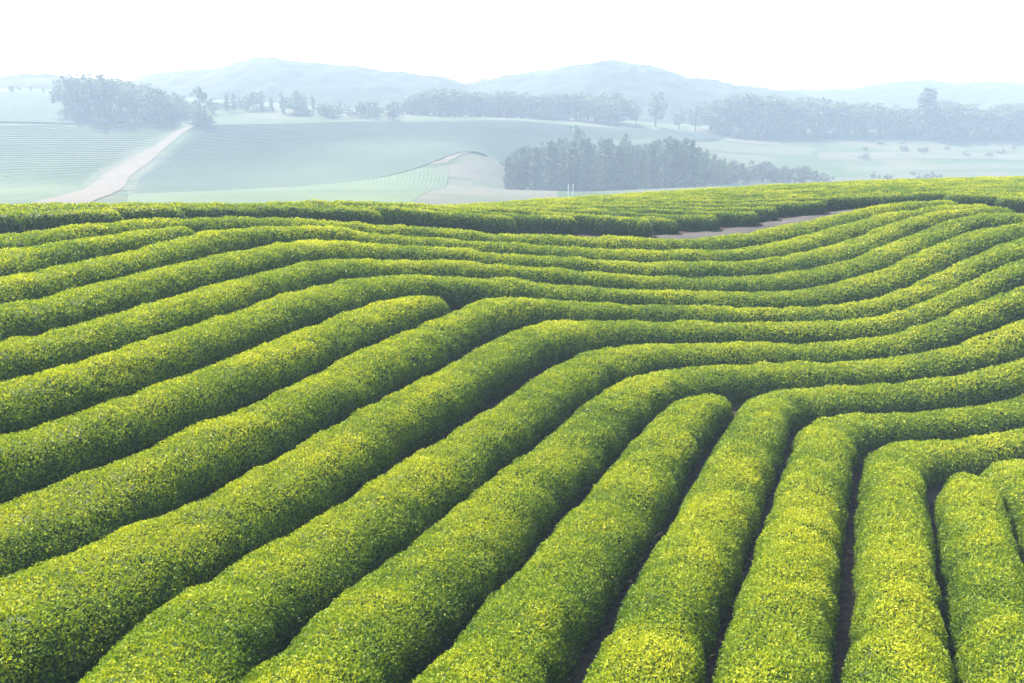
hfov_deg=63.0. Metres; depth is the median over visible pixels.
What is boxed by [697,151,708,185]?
grove tree
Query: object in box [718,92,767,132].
treeline tree
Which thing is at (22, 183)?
tea field
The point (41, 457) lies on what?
tea hedge
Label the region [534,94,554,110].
belt tree
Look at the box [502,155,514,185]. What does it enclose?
grove tree
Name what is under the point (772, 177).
shrub
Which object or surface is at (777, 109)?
treeline tree
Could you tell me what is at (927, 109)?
treeline tree
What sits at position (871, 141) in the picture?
fallow strip
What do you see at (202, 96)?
hill tree
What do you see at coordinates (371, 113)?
shrub
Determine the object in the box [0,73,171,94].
hill
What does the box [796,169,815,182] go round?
shrub
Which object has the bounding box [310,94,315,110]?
field edge tree
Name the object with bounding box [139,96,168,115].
hill tree
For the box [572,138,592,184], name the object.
grove tree
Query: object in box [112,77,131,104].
hill tree
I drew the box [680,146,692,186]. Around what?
grove tree
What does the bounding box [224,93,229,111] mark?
field edge tree
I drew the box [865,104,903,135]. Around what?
treeline tree
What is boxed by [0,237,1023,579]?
tea hedge
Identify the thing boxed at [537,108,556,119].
shrub
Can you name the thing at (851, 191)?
tea hedge
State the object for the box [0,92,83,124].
tea field
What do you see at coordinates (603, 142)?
grove tree
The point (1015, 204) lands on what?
tea hedge
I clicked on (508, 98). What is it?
belt tree
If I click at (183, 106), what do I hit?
hill tree
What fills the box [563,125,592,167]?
grove tree
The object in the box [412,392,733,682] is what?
tea hedge
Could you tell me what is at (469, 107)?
belt tree
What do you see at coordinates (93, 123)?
side track
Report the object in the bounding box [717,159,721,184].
grove tree
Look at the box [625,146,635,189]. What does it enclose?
grove tree
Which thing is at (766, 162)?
shrub
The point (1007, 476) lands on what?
tea hedge
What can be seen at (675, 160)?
grove tree
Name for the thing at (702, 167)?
grove tree
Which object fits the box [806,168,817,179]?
shrub
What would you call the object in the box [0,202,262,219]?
tea hedge
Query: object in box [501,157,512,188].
grove tree
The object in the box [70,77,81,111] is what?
hill tree
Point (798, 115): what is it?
treeline tree
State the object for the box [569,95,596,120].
belt tree
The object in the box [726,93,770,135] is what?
treeline tree
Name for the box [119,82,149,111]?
hill tree
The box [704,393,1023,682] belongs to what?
tea hedge
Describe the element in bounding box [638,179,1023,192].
tea hedge
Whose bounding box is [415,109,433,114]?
shrub
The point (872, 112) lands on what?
treeline tree
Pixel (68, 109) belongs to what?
shrub
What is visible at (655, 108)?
belt tree
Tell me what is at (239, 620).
tea hedge
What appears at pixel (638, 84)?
hill
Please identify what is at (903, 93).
hill
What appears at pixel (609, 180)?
grove tree
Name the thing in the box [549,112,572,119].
shrub
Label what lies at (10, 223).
tea hedge
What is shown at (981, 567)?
tea hedge
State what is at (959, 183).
tea hedge
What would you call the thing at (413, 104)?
belt tree
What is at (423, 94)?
belt tree
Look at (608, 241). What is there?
tea hedge
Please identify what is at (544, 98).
belt tree
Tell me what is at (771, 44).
sky
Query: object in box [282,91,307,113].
field edge tree
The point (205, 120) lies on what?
shrub
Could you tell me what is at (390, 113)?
shrub
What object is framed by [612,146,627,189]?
grove tree
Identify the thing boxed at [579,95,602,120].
belt tree
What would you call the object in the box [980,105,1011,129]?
treeline tree
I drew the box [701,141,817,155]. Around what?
meadow strip
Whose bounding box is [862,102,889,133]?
treeline tree
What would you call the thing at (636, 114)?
belt tree
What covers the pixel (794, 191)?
tea hedge
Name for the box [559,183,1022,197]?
tea hedge
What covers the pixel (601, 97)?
belt tree
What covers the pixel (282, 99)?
field edge tree
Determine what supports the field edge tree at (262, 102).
on the ground
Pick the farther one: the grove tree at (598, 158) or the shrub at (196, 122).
the shrub at (196, 122)
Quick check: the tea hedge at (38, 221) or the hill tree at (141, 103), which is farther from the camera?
the hill tree at (141, 103)
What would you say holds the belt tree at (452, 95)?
on the ground
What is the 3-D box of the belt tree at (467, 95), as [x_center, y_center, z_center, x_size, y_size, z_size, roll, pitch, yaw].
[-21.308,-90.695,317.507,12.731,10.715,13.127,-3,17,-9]
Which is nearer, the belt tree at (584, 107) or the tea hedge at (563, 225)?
the tea hedge at (563, 225)
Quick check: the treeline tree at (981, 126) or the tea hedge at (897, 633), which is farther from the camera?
the treeline tree at (981, 126)
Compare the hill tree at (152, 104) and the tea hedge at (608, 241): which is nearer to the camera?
the tea hedge at (608, 241)
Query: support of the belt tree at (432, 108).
on the ground
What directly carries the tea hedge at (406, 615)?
on the ground
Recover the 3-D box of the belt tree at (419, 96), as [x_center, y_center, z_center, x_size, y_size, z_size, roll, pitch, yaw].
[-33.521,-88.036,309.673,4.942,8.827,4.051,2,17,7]
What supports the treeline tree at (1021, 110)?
on the ground
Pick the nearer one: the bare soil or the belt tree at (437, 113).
the bare soil
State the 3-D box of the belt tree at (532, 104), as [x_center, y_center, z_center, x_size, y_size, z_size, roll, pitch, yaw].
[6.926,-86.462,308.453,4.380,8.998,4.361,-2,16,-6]
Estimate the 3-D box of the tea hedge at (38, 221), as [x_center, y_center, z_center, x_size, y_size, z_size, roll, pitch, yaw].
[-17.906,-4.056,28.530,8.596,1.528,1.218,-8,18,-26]
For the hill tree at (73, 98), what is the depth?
270.46 m
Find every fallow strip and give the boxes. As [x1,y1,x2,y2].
[725,138,1023,144]
[818,152,1023,159]
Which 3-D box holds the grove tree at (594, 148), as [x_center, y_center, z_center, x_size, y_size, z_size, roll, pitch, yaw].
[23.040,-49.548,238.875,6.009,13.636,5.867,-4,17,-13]
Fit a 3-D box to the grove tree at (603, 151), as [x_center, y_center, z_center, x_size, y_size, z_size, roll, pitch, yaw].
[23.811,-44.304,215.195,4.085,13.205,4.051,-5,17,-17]
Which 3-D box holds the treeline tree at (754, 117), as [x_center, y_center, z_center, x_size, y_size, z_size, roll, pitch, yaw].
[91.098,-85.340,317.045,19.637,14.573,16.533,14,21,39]
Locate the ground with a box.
[0,88,1023,682]
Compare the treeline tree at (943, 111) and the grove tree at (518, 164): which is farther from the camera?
the treeline tree at (943, 111)
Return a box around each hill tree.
[46,84,75,113]
[51,76,73,108]
[60,74,85,116]
[65,73,80,85]
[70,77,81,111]
[76,82,90,116]
[78,76,101,119]
[80,72,126,121]
[96,74,111,110]
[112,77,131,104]
[117,78,123,88]
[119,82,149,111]
[134,89,149,108]
[136,87,170,121]
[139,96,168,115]
[146,96,175,120]
[159,102,176,118]
[168,91,186,105]
[173,96,191,107]
[178,104,190,116]
[189,86,209,124]
[189,107,199,117]
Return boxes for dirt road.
[31,125,194,203]
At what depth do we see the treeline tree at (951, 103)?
317.62 m
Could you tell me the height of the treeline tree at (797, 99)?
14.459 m
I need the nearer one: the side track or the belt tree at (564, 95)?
the side track
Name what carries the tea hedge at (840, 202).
on the ground
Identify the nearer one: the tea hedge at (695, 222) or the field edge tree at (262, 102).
the tea hedge at (695, 222)
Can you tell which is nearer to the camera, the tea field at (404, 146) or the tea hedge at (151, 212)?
the tea hedge at (151, 212)
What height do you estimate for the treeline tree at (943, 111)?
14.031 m
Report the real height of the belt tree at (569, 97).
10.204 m
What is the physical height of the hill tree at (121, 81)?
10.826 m
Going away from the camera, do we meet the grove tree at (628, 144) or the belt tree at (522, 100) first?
the grove tree at (628, 144)
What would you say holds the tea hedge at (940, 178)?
on the ground
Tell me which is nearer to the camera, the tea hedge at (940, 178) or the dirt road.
the tea hedge at (940, 178)
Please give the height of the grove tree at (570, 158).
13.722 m
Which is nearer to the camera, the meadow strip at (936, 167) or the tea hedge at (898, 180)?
the tea hedge at (898, 180)
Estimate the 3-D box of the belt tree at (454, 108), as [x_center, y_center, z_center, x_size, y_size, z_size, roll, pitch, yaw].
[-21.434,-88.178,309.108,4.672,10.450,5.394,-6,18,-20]
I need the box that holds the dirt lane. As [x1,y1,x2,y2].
[123,152,467,189]
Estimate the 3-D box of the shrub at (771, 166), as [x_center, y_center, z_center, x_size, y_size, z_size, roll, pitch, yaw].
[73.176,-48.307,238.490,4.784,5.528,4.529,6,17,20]
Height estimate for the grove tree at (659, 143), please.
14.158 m
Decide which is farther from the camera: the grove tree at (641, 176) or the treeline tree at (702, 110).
the treeline tree at (702, 110)
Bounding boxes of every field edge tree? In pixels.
[208,102,218,113]
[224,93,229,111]
[229,93,236,111]
[240,97,252,110]
[243,91,260,109]
[257,90,264,109]
[277,91,285,113]
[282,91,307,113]
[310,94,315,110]
[319,103,332,115]
[354,104,362,116]
[360,100,378,116]
[388,99,396,118]
[395,101,400,116]
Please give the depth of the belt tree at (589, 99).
314.80 m
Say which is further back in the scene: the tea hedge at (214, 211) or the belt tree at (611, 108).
the belt tree at (611, 108)
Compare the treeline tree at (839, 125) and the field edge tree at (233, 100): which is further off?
the treeline tree at (839, 125)
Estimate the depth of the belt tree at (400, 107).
309.67 m
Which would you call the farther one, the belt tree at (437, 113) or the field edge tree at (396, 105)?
the belt tree at (437, 113)
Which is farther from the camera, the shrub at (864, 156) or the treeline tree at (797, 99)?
the treeline tree at (797, 99)
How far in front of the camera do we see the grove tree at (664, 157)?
213.32 m
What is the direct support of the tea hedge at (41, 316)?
on the ground
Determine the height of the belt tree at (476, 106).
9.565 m
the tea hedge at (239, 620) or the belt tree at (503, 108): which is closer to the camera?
the tea hedge at (239, 620)
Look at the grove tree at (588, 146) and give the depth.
212.92 m
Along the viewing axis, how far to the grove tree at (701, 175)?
218.88 m
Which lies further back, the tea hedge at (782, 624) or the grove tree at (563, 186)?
the grove tree at (563, 186)
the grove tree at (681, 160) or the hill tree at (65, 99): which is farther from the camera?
the hill tree at (65, 99)
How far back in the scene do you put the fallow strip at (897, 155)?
281.11 m
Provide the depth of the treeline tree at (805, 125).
309.33 m
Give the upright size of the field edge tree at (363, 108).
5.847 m
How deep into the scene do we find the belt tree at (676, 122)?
309.73 m
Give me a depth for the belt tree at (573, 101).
310.98 m
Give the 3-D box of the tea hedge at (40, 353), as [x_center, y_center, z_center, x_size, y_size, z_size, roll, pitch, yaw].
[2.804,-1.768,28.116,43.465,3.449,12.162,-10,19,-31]
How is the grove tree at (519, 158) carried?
on the ground
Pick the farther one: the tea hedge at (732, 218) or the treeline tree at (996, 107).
the treeline tree at (996, 107)
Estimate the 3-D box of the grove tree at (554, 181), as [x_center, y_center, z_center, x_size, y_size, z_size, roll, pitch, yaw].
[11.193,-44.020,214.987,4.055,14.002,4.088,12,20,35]
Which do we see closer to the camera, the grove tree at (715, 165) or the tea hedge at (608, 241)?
the tea hedge at (608, 241)
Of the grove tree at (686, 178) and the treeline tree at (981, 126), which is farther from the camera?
the treeline tree at (981, 126)
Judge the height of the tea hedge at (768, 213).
1.117 m
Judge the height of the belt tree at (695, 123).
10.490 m
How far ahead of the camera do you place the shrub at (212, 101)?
293.43 m
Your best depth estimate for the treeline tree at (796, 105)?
308.29 m
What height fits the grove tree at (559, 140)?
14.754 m
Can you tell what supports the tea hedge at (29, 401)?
on the ground
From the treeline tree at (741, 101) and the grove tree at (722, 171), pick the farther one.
the treeline tree at (741, 101)
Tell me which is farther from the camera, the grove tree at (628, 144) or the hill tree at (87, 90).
the hill tree at (87, 90)
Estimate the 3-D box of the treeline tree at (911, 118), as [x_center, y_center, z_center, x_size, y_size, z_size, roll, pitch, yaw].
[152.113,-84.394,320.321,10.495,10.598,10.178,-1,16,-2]
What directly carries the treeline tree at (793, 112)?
on the ground
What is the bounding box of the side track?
[52,119,110,128]
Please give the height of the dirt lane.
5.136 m
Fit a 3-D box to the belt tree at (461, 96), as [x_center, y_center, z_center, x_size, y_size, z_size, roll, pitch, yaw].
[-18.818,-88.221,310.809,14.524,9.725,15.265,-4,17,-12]
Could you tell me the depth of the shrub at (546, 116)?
305.39 m
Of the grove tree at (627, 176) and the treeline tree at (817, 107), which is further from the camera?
the treeline tree at (817, 107)
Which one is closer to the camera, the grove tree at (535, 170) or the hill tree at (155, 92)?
the grove tree at (535, 170)
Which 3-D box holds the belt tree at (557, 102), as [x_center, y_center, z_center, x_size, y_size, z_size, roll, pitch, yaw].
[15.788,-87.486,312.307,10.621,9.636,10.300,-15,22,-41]
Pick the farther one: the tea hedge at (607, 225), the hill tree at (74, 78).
the hill tree at (74, 78)
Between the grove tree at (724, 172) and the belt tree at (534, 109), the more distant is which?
the belt tree at (534, 109)
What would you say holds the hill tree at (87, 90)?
on the ground
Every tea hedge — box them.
[0,198,578,236]
[0,199,957,251]
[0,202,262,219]
[0,202,384,226]
[0,203,989,303]
[0,204,186,219]
[0,206,1014,341]
[0,208,123,231]
[0,211,26,233]
[0,211,1023,382]
[0,222,1023,435]
[0,225,195,276]
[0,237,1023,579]
[0,259,1023,682]
[0,295,450,506]
[1,201,517,234]
[77,286,1023,682]
[182,200,652,237]
[240,319,1023,682]
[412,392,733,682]
[425,200,826,216]
[440,202,777,221]
[443,190,1023,210]
[449,205,719,231]
[450,204,759,226]
[472,207,679,234]
[494,186,1023,202]
[499,188,1023,202]
[534,183,1023,198]
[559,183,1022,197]
[563,184,1022,198]
[583,358,1023,682]
[605,180,1023,194]
[610,181,1023,195]
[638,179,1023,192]
[652,180,1020,191]
[662,178,1023,190]
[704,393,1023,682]
[734,177,1023,187]
[738,177,1018,186]
[752,177,1017,185]
[834,426,1023,682]
[836,176,1023,181]
[895,176,1020,178]
[932,472,1023,682]
[943,193,1023,206]
[978,458,1023,563]
[993,196,1023,212]
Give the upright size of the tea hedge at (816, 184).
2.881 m
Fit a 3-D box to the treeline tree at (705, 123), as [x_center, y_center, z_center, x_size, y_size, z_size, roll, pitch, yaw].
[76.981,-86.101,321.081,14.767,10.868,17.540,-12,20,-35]
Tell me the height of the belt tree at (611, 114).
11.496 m
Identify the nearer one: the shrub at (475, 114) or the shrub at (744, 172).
the shrub at (744, 172)
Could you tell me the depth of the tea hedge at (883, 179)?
57.95 m
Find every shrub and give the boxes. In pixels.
[64,107,81,114]
[185,116,209,126]
[193,114,215,125]
[203,98,221,106]
[218,102,236,107]
[228,99,243,107]
[294,109,307,114]
[320,109,341,116]
[335,104,351,111]
[344,109,357,116]
[360,107,377,115]
[372,107,386,113]
[384,111,396,118]
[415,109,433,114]
[470,110,481,115]
[507,112,523,117]
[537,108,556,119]
[542,111,554,119]
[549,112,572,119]
[556,112,570,119]
[704,158,727,183]
[708,165,728,184]
[714,169,734,184]
[724,162,742,183]
[732,164,749,182]
[736,162,757,184]
[747,160,756,179]
[751,163,765,181]
[753,164,776,181]
[755,161,771,174]
[760,163,776,180]
[768,168,779,181]
[773,166,793,181]
[776,165,792,182]
[790,166,803,183]
[794,165,813,178]
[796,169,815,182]
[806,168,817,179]
[813,174,822,181]
[858,153,869,157]
[862,129,874,134]
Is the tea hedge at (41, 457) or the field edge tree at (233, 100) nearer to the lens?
the tea hedge at (41, 457)
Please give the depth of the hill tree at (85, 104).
271.47 m
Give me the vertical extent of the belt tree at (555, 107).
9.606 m
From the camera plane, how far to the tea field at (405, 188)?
148.75 m
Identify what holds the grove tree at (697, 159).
on the ground
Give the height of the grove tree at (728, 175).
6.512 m
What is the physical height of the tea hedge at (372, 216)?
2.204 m
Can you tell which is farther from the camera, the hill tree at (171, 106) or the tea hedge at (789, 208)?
the hill tree at (171, 106)
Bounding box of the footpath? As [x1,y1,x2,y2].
[518,209,858,240]
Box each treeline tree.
[692,100,723,130]
[693,103,721,128]
[703,98,744,134]
[706,96,743,133]
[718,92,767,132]
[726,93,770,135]
[726,98,772,129]
[738,98,778,134]
[739,98,788,136]
[744,94,801,136]
[757,100,797,127]
[770,98,811,131]
[775,101,814,130]
[778,96,805,122]
[784,97,835,136]
[798,97,821,132]
[798,97,851,135]
[799,103,835,135]
[815,100,832,132]
[826,103,871,135]
[830,102,862,129]
[846,102,879,136]
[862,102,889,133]
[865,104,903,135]
[872,103,913,134]
[876,108,914,137]
[887,108,908,135]
[899,107,914,134]
[903,107,933,135]
[908,87,945,139]
[927,100,967,134]
[935,99,965,123]
[951,104,991,136]
[954,103,992,136]
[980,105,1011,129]
[991,103,1023,133]
[1000,103,1023,129]
[1008,104,1023,137]
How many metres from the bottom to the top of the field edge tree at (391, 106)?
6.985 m
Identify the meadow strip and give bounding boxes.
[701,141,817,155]
[845,164,1023,170]
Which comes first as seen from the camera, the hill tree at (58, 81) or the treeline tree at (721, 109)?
the hill tree at (58, 81)
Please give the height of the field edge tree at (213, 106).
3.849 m
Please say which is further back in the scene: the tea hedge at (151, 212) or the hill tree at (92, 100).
the hill tree at (92, 100)
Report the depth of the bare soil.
165.29 m
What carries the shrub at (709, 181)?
on the ground
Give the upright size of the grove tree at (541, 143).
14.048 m
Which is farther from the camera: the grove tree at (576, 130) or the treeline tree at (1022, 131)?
the treeline tree at (1022, 131)
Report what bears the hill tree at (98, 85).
on the ground
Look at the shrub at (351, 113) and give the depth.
284.89 m
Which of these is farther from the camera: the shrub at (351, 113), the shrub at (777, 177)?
the shrub at (351, 113)
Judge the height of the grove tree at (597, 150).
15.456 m
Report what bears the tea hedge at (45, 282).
on the ground
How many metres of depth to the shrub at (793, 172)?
223.86 m
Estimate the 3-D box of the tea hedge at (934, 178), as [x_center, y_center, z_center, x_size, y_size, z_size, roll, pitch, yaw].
[26.863,-10.479,60.028,39.358,2.994,2.590,3,17,10]
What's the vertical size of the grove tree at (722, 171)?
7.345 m
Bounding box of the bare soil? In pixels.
[413,157,558,204]
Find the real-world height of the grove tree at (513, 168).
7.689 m
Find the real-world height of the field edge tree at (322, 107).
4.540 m
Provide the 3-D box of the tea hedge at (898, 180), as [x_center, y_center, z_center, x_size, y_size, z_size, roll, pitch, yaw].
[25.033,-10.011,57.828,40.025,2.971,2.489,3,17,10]
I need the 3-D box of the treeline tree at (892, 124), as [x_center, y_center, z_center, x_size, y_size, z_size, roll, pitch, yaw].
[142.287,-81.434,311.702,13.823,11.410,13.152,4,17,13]
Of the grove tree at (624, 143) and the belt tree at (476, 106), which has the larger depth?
the belt tree at (476, 106)
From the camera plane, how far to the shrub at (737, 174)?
230.63 m
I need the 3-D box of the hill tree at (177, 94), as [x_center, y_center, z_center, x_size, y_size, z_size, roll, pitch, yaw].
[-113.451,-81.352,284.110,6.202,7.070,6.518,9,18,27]
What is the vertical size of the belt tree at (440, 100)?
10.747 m
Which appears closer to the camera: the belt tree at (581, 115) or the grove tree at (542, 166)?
the grove tree at (542, 166)
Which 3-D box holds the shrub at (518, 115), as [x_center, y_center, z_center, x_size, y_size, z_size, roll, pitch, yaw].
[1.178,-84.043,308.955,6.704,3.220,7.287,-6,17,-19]
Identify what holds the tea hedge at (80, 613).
on the ground
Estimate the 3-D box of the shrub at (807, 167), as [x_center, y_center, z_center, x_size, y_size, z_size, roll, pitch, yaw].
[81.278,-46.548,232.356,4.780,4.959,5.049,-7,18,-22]
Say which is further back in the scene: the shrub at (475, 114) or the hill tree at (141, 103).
the shrub at (475, 114)
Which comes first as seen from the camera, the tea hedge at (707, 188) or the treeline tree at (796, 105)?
the tea hedge at (707, 188)
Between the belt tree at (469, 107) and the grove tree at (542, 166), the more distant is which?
the belt tree at (469, 107)
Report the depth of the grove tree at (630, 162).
214.54 m
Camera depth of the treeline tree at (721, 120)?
310.13 m
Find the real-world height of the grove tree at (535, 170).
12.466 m
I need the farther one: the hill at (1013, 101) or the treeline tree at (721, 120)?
the hill at (1013, 101)
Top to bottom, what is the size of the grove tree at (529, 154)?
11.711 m
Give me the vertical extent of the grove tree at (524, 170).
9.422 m
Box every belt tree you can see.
[394,103,405,112]
[399,96,420,114]
[402,98,425,114]
[406,91,432,114]
[416,92,426,114]
[420,92,445,115]
[421,87,461,115]
[430,88,465,115]
[433,88,442,115]
[443,91,481,116]
[449,88,458,116]
[449,88,468,109]
[464,93,473,116]
[470,93,491,116]
[472,91,481,116]
[482,91,514,117]
[491,91,530,117]
[494,93,515,117]
[497,91,519,110]
[517,95,543,118]
[525,95,535,118]
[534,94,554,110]
[535,94,554,112]
[540,94,569,109]
[541,94,568,112]
[554,93,584,119]
[559,93,570,119]
[565,94,591,119]
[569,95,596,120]
[578,92,582,119]
[578,93,596,120]
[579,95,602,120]
[586,96,608,121]
[591,92,634,123]
[597,91,607,121]
[599,93,636,122]
[630,104,641,124]
[646,91,668,126]
[672,107,686,128]
[686,104,704,131]
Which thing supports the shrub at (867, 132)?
on the ground
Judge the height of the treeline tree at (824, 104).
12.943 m
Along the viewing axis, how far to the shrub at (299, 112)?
285.26 m
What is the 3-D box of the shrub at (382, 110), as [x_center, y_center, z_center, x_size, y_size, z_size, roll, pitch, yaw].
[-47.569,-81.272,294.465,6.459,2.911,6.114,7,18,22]
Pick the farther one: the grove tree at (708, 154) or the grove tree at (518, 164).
the grove tree at (708, 154)
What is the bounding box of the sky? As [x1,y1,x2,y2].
[0,0,1023,89]
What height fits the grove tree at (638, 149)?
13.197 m
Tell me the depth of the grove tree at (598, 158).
219.57 m
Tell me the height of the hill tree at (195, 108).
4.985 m
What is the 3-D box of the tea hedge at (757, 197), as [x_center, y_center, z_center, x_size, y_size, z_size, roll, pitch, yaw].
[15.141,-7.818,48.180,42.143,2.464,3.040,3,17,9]
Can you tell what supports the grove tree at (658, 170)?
on the ground
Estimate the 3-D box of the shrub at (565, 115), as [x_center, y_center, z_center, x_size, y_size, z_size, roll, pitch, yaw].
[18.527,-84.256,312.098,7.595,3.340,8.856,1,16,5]
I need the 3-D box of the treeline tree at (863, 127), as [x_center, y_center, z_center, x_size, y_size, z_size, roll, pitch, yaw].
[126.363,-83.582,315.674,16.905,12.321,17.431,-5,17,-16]
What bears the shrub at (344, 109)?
on the ground
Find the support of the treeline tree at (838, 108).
on the ground
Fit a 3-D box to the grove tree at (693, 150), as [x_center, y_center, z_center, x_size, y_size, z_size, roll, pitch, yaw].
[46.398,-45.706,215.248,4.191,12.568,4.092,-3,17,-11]
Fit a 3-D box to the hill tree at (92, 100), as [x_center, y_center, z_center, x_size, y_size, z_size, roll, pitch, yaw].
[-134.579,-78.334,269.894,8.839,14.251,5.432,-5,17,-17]
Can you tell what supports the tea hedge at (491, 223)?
on the ground
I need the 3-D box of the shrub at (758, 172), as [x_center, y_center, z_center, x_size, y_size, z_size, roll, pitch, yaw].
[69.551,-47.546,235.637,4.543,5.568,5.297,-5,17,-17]
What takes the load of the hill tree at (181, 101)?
on the ground
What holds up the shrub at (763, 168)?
on the ground
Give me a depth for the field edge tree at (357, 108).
284.44 m
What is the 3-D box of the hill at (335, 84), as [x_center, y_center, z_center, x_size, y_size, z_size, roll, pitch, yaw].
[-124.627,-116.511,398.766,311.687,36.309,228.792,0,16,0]
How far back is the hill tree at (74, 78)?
278.79 m
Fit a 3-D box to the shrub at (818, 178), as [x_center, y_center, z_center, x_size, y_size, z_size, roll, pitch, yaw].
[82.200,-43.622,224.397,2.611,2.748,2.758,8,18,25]
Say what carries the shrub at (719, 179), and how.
on the ground
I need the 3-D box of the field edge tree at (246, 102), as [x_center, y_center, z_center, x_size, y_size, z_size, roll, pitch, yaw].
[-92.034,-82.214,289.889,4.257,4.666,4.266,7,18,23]
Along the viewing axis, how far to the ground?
253.35 m
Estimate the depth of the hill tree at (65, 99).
274.68 m
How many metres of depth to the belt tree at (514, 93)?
315.70 m
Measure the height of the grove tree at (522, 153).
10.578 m
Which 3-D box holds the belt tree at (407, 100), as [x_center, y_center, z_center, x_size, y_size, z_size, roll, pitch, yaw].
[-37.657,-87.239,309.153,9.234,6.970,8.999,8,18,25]
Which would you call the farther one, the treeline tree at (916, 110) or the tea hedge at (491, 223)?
the treeline tree at (916, 110)
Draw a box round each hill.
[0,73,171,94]
[130,56,515,116]
[464,59,834,125]
[782,80,1023,117]
[981,96,1023,108]
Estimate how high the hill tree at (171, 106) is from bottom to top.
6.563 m
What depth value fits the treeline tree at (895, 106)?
313.88 m
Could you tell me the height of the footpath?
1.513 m
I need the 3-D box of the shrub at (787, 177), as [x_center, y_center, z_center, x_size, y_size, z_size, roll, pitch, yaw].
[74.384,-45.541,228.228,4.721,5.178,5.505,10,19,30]
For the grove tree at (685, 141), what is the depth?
213.81 m
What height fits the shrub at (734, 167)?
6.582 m
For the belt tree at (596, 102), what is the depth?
309.95 m
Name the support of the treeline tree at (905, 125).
on the ground
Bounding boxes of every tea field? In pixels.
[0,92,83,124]
[0,125,178,204]
[116,120,723,195]
[126,168,448,203]
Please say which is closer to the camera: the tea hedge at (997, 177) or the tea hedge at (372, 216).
the tea hedge at (372, 216)
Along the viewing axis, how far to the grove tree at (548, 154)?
216.13 m
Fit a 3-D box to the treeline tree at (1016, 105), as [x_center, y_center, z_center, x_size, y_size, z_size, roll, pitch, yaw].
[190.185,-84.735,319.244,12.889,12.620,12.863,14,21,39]
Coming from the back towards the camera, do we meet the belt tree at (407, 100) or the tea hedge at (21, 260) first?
the belt tree at (407, 100)
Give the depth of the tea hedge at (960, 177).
64.35 m
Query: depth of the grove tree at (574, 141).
217.87 m
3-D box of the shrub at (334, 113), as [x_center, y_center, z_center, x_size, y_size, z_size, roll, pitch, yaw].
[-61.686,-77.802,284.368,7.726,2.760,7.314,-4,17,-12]
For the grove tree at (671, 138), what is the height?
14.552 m
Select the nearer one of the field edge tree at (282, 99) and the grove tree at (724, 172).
the grove tree at (724, 172)
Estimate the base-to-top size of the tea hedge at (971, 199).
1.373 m
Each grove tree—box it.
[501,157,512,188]
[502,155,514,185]
[509,148,522,188]
[511,157,515,184]
[513,157,523,187]
[517,156,533,189]
[519,147,529,184]
[524,146,531,185]
[527,146,542,190]
[537,144,545,189]
[538,142,545,182]
[541,140,555,190]
[547,143,560,190]
[552,138,565,190]
[557,143,570,190]
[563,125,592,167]
[565,139,579,191]
[566,142,578,191]
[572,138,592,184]
[578,137,594,191]
[592,144,596,185]
[593,137,603,182]
[595,139,610,190]
[595,145,602,190]
[597,145,610,190]
[598,138,617,190]
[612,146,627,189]
[619,132,629,187]
[620,140,631,187]
[625,143,638,189]
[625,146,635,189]
[633,144,641,188]
[636,150,647,188]
[644,144,659,188]
[651,138,664,163]
[653,149,661,188]
[657,137,674,187]
[660,136,674,186]
[665,139,684,187]
[675,149,688,187]
[676,137,694,186]
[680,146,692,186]
[688,139,696,186]
[689,146,703,186]
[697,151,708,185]
[698,155,706,182]
[699,154,706,185]
[706,149,712,184]
[710,153,717,185]
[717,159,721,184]
[719,161,726,183]
[720,158,726,185]
[725,161,732,184]
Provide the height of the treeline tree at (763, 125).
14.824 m
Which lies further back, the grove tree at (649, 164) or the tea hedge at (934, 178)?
the grove tree at (649, 164)
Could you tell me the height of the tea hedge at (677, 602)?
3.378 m
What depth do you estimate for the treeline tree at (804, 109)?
318.27 m
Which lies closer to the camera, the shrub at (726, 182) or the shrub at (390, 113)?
the shrub at (726, 182)
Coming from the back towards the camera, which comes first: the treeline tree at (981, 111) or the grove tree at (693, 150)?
the treeline tree at (981, 111)
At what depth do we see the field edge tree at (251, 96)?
291.90 m
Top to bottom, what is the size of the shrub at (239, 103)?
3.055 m
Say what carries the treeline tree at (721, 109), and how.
on the ground
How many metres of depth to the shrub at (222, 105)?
292.88 m
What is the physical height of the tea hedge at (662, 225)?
2.404 m
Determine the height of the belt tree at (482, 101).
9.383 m
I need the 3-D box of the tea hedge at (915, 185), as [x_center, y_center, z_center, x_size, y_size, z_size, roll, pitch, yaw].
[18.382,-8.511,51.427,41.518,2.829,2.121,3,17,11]
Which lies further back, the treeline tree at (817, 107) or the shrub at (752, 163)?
the treeline tree at (817, 107)
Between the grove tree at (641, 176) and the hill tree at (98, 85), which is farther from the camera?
the hill tree at (98, 85)

